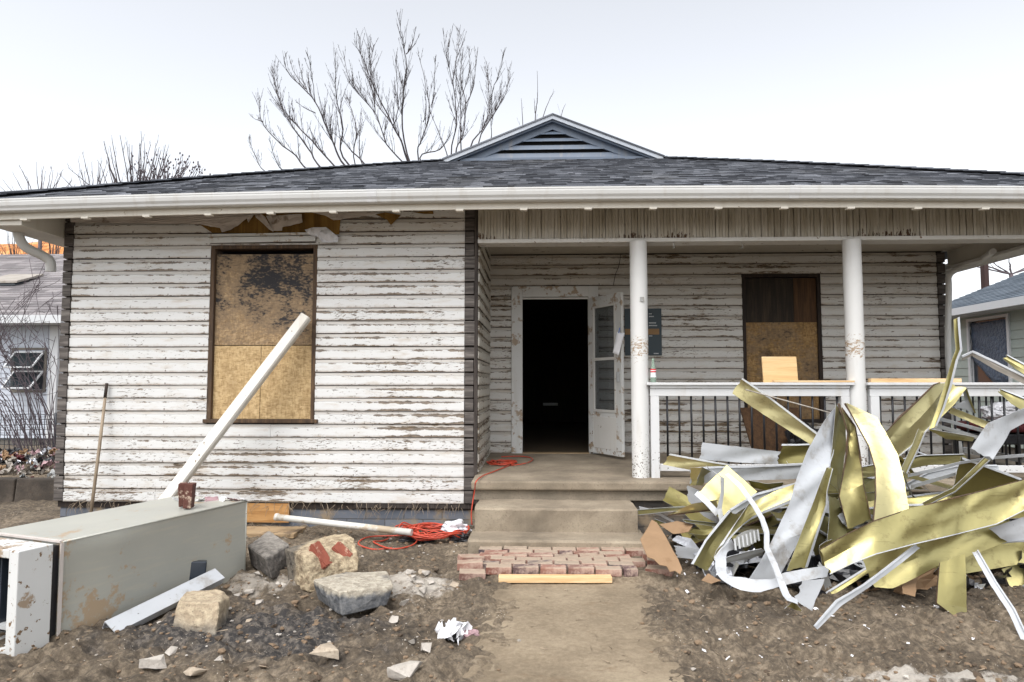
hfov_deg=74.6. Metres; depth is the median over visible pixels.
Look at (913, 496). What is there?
metal strip
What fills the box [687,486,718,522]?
metal strip
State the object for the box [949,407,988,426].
metal strip
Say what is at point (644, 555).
brick
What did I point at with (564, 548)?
brick
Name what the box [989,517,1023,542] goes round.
metal strip
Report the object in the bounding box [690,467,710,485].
metal strip
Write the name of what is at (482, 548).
brick
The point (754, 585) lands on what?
metal strip
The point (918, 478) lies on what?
metal strip
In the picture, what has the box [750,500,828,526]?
metal strip
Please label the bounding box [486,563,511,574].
brick
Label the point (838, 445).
metal strip
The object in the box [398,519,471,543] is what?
plastic bag
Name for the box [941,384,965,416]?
metal strip
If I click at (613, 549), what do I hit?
brick
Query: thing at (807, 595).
metal strip
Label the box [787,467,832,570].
metal strip
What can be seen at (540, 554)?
brick
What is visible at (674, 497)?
metal strip
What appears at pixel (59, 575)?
metal cabinet
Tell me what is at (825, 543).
metal strip
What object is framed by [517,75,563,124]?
bare tree
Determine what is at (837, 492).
metal strip
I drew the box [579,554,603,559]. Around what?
brick
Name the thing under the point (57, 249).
bare tree
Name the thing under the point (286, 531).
plank
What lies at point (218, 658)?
plaster lump
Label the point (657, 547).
cardboard
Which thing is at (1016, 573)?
metal strip
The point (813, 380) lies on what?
plank
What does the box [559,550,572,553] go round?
brick
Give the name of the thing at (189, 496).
brick
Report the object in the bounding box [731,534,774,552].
metal strip
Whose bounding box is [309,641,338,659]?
stone
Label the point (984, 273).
chimney
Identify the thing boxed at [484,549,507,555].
brick
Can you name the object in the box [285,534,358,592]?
concrete block
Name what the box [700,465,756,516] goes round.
metal strip
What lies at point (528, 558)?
brick
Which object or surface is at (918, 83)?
sky
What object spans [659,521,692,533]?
cardboard
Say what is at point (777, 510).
metal strip
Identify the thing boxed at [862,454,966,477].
metal strip
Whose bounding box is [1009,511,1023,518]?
metal strip
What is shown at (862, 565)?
metal strip
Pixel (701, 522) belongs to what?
metal strip
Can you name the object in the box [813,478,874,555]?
metal strip
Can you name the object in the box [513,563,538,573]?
brick
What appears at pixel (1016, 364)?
metal strip
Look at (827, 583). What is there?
metal strip
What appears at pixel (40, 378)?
window
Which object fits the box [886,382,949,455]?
metal strip
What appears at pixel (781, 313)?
window
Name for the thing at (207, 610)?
concrete block
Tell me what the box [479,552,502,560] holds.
brick
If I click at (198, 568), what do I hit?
plastic part
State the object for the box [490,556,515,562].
brick
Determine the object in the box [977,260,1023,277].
bare tree
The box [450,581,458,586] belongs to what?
plaster lump
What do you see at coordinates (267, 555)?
concrete block
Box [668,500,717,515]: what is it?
metal strip
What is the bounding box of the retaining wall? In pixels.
[0,477,54,502]
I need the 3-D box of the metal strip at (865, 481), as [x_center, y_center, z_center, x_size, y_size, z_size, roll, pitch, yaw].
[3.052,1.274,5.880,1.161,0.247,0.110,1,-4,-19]
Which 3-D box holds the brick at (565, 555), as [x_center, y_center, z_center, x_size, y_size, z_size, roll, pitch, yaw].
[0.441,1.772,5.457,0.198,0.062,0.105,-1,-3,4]
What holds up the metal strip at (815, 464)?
on the rubbish heap at (927, 580)
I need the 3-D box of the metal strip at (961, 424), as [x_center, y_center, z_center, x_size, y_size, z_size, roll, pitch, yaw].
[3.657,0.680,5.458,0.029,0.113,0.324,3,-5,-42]
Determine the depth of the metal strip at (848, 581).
4.69 m
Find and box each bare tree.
[0,231,59,253]
[2,165,75,249]
[18,243,63,253]
[65,152,107,185]
[68,135,188,184]
[131,152,210,179]
[248,9,513,170]
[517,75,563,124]
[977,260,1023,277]
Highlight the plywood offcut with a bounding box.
[761,357,797,381]
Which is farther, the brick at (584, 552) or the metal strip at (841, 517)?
the brick at (584, 552)
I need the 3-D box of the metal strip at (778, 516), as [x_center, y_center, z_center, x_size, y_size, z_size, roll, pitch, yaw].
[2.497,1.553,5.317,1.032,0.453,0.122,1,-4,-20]
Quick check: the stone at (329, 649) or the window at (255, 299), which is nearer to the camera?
the stone at (329, 649)
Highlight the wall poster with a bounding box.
[625,308,661,354]
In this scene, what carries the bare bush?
on the ground
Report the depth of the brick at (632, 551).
5.60 m
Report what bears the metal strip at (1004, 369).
on the metal strip at (943, 399)
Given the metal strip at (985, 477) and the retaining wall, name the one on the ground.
the retaining wall
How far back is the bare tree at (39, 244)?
28.27 m
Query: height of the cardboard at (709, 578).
0.018 m
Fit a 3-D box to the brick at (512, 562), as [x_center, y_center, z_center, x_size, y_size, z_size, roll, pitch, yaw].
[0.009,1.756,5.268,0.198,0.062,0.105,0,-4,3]
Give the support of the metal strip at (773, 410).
on the metal strip at (792, 453)
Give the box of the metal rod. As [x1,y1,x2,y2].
[746,389,829,412]
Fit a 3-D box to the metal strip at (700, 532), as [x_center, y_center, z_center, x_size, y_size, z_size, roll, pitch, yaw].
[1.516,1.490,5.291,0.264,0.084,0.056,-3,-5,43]
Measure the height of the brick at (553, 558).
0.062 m
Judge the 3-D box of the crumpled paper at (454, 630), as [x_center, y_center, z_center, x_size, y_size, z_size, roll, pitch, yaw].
[-0.332,1.739,4.002,0.265,0.178,0.160,1,-4,-21]
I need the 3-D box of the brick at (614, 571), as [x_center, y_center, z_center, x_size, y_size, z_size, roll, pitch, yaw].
[0.734,1.756,5.126,0.198,0.062,0.105,-1,-4,2]
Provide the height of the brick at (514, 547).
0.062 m
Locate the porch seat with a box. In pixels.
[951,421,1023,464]
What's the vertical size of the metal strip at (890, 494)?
0.820 m
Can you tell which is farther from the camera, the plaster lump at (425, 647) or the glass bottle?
the glass bottle
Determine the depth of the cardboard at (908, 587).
4.53 m
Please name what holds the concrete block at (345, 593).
on the ground
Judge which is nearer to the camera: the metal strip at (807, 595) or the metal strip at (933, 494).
the metal strip at (807, 595)
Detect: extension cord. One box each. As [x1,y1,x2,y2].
[358,522,469,549]
[471,456,532,524]
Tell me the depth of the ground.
3.97 m
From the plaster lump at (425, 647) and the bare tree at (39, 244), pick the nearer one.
the plaster lump at (425, 647)
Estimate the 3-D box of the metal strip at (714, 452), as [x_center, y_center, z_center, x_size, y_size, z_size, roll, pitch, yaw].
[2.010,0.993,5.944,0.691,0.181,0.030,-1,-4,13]
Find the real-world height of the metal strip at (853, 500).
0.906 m
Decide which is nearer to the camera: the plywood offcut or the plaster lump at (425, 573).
the plaster lump at (425, 573)
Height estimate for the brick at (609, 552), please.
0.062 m
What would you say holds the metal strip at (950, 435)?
on the metal strip at (909, 422)
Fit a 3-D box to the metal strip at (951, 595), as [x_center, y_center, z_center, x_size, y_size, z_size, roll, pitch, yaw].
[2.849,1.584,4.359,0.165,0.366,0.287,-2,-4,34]
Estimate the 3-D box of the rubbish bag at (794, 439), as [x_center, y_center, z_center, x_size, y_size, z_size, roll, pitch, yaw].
[3.448,1.160,7.339,0.927,0.572,0.553,0,-4,2]
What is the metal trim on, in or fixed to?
on the ground
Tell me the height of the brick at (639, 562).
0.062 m
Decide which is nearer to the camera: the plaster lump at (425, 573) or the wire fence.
the plaster lump at (425, 573)
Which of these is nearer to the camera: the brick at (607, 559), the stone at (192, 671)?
the stone at (192, 671)
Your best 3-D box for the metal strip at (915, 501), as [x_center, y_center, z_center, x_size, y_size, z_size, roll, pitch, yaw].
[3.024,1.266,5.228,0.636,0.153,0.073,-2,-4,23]
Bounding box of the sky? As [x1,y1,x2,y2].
[0,0,1023,300]
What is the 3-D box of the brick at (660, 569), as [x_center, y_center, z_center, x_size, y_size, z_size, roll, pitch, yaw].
[1.131,1.759,5.150,0.201,0.062,0.101,-5,-2,22]
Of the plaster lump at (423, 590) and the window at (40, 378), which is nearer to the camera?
the plaster lump at (423, 590)
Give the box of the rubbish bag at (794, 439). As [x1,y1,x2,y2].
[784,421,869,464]
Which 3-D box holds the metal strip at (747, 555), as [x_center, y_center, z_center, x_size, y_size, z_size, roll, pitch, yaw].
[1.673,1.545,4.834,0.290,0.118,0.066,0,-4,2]
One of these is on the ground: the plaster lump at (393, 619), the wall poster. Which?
the plaster lump at (393, 619)
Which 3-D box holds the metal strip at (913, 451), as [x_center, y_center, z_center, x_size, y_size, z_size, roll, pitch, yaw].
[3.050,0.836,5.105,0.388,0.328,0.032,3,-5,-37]
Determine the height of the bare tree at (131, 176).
10.859 m
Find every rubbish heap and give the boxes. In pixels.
[0,446,58,477]
[668,523,1023,595]
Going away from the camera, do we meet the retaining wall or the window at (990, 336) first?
the retaining wall
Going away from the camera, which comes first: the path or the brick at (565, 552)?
the path
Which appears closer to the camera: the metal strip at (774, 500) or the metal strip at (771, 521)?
the metal strip at (774, 500)
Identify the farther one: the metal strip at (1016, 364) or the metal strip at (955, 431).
the metal strip at (955, 431)
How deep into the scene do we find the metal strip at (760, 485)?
5.44 m
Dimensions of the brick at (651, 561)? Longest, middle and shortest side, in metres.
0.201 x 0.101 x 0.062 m
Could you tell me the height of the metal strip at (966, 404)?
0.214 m
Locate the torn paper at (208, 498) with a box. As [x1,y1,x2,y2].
[172,495,249,501]
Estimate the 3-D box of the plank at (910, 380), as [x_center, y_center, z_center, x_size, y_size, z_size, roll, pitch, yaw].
[4.016,0.393,6.706,0.880,0.039,0.070,0,-4,2]
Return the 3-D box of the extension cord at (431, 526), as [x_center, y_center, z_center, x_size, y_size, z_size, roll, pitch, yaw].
[-0.931,1.829,6.392,1.061,0.137,0.659,2,-4,-23]
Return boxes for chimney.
[980,264,988,288]
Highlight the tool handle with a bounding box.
[89,383,107,511]
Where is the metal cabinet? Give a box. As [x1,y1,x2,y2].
[0,496,246,655]
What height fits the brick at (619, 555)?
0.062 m
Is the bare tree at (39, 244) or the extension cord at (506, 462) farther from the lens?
the bare tree at (39, 244)
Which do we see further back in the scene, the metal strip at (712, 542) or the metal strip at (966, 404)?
the metal strip at (966, 404)
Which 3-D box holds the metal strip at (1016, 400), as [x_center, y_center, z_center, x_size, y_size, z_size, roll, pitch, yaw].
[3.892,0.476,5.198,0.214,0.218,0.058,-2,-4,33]
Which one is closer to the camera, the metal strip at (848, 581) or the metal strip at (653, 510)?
the metal strip at (848, 581)
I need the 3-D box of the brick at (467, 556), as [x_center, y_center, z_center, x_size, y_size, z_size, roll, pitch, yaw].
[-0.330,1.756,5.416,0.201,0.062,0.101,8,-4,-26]
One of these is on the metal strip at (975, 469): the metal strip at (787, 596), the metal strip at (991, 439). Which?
the metal strip at (991, 439)
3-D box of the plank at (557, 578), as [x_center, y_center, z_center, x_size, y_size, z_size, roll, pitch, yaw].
[0.322,1.777,5.027,0.843,0.042,0.085,0,-4,0]
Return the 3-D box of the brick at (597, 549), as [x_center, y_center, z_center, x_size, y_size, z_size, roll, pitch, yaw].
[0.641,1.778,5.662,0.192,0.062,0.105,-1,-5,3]
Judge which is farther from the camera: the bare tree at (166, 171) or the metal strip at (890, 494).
the bare tree at (166, 171)
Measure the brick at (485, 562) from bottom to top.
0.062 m
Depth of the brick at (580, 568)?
5.10 m
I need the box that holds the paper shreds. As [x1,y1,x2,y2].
[676,562,999,659]
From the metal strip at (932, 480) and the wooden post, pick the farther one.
the wooden post
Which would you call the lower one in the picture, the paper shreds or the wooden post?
the paper shreds
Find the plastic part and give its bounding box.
[189,560,206,579]
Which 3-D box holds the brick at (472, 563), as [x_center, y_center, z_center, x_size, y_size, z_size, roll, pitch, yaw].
[-0.327,1.746,5.247,0.201,0.062,0.101,-3,-2,-4]
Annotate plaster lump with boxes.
[165,646,177,655]
[214,655,222,660]
[244,589,254,593]
[255,599,263,604]
[389,615,398,622]
[399,599,408,605]
[419,586,426,593]
[421,642,431,652]
[422,570,430,575]
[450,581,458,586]
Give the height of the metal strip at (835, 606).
0.388 m
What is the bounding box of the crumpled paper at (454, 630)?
[435,618,479,644]
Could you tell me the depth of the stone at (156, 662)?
3.53 m
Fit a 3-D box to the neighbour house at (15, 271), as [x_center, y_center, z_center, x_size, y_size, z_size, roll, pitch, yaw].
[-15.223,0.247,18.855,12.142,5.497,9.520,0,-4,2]
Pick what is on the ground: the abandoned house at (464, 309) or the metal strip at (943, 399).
the abandoned house at (464, 309)
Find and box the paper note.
[613,328,623,354]
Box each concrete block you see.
[173,589,229,634]
[248,531,288,577]
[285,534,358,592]
[313,571,392,615]
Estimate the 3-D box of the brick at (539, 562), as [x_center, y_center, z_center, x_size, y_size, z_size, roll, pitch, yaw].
[0.219,1.753,5.255,0.198,0.062,0.105,-1,-2,1]
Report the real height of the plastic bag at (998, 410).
0.226 m
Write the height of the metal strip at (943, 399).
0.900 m
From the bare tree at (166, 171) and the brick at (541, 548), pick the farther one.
the bare tree at (166, 171)
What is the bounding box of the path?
[462,582,683,681]
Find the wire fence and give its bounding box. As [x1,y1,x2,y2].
[0,413,56,450]
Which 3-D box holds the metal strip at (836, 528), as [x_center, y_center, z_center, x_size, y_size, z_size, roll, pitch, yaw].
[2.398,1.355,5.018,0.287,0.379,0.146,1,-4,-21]
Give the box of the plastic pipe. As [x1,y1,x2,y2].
[273,513,412,535]
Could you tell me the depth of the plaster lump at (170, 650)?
3.68 m
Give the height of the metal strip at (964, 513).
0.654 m
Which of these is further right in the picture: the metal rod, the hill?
the metal rod
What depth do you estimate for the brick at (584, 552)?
5.56 m
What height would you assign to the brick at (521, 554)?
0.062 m
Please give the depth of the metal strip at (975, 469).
4.79 m
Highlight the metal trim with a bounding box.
[102,568,224,632]
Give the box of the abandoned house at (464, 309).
[0,113,1023,553]
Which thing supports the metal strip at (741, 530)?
on the rubbish heap at (927, 580)
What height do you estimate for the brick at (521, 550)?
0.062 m
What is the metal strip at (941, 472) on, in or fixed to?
on the metal strip at (837, 492)
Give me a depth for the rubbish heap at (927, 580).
4.86 m
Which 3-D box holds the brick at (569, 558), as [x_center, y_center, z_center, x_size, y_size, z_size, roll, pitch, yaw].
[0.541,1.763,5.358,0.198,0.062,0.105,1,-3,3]
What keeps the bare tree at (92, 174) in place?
on the ground
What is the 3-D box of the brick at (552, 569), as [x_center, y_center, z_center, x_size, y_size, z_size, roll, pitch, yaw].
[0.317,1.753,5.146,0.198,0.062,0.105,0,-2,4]
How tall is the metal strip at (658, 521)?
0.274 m
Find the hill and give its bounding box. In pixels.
[0,241,63,253]
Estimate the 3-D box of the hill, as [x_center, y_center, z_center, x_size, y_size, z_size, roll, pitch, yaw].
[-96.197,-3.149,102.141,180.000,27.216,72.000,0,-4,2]
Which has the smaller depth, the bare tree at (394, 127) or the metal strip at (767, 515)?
the metal strip at (767, 515)
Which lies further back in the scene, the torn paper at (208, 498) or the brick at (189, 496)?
the torn paper at (208, 498)
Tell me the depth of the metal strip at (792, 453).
5.93 m
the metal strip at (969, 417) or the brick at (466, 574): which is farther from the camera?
the metal strip at (969, 417)
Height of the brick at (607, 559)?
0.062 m
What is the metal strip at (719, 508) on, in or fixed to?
on the rubbish heap at (927, 580)
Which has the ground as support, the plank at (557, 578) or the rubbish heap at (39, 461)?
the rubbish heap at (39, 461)
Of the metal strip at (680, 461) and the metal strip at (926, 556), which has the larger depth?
the metal strip at (680, 461)
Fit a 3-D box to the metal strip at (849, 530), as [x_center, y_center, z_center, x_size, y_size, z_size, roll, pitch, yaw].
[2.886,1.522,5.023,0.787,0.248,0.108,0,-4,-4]
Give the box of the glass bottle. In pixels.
[650,358,655,381]
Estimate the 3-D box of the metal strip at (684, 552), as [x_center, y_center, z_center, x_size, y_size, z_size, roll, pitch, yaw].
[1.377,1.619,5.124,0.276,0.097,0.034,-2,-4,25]
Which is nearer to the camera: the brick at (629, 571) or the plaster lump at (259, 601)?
the plaster lump at (259, 601)
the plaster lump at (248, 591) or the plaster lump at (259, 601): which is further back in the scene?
the plaster lump at (248, 591)
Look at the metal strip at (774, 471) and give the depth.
5.68 m
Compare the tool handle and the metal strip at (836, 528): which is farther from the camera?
the tool handle
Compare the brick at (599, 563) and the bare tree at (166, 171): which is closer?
the brick at (599, 563)
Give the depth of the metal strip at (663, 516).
5.72 m
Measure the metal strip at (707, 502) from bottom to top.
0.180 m
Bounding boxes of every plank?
[246,526,305,537]
[499,574,611,582]
[772,380,854,381]
[868,378,961,381]
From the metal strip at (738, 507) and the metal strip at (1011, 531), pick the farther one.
the metal strip at (738, 507)
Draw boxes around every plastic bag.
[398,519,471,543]
[980,401,1019,420]
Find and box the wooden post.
[158,313,310,498]
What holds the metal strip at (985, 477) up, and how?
on the metal strip at (1019, 515)
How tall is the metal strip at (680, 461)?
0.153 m
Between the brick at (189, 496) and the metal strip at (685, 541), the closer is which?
the brick at (189, 496)
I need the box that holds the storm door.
[588,292,624,456]
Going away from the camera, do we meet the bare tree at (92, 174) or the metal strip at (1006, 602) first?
the metal strip at (1006, 602)
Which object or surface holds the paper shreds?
on the ground
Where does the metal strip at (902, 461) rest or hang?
on the metal strip
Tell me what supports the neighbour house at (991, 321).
on the ground
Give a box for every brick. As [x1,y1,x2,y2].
[178,482,187,506]
[183,482,196,508]
[457,553,484,559]
[457,558,482,570]
[459,568,485,580]
[479,546,502,552]
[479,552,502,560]
[483,560,499,568]
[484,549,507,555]
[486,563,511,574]
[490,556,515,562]
[500,559,525,569]
[504,546,526,551]
[504,552,526,558]
[509,549,532,556]
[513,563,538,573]
[516,556,540,563]
[527,559,552,570]
[528,547,550,551]
[529,552,552,559]
[534,550,557,556]
[540,564,565,573]
[542,556,565,563]
[552,546,575,553]
[554,554,578,560]
[554,560,579,570]
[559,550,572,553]
[567,556,591,563]
[568,564,593,573]
[573,550,597,555]
[576,547,599,553]
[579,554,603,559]
[581,560,606,570]
[593,556,618,565]
[595,565,621,576]
[598,551,622,556]
[601,546,624,553]
[605,554,630,558]
[608,561,633,567]
[619,557,645,566]
[622,566,637,576]
[625,547,643,556]
[642,551,646,560]
[645,564,673,576]
[647,557,658,564]
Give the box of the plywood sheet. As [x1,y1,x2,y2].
[741,408,802,457]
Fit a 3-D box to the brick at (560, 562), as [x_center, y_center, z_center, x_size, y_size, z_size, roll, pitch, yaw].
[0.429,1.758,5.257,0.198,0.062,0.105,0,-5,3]
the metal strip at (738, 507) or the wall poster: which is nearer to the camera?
the metal strip at (738, 507)
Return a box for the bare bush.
[0,259,62,457]
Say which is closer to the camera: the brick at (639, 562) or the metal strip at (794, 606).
the metal strip at (794, 606)
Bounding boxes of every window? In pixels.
[1,348,47,391]
[202,245,317,422]
[741,274,823,422]
[966,313,1012,381]
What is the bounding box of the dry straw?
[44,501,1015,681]
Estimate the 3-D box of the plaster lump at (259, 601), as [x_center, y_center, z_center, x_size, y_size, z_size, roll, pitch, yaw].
[-1.730,1.784,4.585,0.058,0.037,0.064,0,-4,2]
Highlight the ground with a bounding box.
[0,444,1023,681]
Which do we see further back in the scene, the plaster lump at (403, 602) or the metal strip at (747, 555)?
the metal strip at (747, 555)
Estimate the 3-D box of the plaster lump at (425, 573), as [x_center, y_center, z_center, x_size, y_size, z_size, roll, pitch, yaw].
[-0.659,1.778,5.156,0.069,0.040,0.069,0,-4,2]
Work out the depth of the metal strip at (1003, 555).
4.88 m
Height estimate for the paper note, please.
0.331 m
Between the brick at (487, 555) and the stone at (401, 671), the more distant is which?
the brick at (487, 555)
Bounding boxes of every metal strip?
[637,506,780,514]
[639,506,673,521]
[654,519,664,527]
[663,453,736,469]
[663,486,711,529]
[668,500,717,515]
[672,536,698,555]
[675,546,698,558]
[681,511,772,544]
[683,519,745,527]
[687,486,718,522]
[688,528,712,534]
[690,463,801,483]
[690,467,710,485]
[691,510,737,570]
[692,526,777,539]
[694,491,717,515]
[699,442,780,463]
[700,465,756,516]
[707,467,724,520]
[714,484,794,558]
[715,539,828,591]
[726,473,797,603]
[726,548,764,562]
[730,483,794,513]
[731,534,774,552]
[732,378,816,444]
[737,528,776,533]
[748,480,782,489]
[749,405,838,578]
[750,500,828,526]
[770,511,826,536]
[772,509,781,526]
[778,443,809,463]
[786,602,801,611]
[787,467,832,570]
[795,579,824,610]
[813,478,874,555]
[814,544,918,628]
[818,561,831,589]
[819,539,832,573]
[820,479,1023,573]
[826,567,867,593]
[827,496,846,541]
[828,477,908,497]
[828,487,927,493]
[828,502,867,528]
[830,403,845,492]
[838,403,871,528]
[844,403,908,520]
[845,527,854,532]
[853,560,931,587]
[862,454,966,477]
[862,471,952,488]
[863,521,1006,587]
[868,497,947,509]
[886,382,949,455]
[898,456,931,492]
[901,429,925,473]
[902,472,916,497]
[905,465,998,491]
[907,491,963,507]
[908,454,1023,476]
[911,472,955,488]
[922,457,989,504]
[929,317,961,428]
[929,428,973,440]
[936,554,966,614]
[937,425,977,438]
[939,417,982,431]
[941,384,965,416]
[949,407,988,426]
[951,457,1021,494]
[954,387,975,412]
[961,351,1023,383]
[965,542,1023,572]
[971,408,1023,459]
[972,550,1023,639]
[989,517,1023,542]
[998,388,1023,408]
[1002,564,1023,586]
[1003,355,1023,373]
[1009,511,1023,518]
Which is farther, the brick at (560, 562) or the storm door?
the storm door
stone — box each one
[139,654,166,668]
[183,667,206,675]
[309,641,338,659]
[387,660,421,679]
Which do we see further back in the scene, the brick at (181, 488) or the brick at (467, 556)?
the brick at (467, 556)
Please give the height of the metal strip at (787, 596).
0.693 m
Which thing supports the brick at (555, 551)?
on the ground
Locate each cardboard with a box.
[640,520,681,573]
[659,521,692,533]
[701,573,720,583]
[902,577,917,596]
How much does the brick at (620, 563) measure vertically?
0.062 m
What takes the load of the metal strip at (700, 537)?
on the rubbish heap at (927, 580)
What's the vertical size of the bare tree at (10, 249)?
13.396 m
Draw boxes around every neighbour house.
[0,254,65,444]
[949,272,1023,453]
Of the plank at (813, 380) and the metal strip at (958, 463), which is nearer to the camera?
the metal strip at (958, 463)
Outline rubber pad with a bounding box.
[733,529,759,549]
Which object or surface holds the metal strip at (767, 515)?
on the rubbish heap at (927, 580)

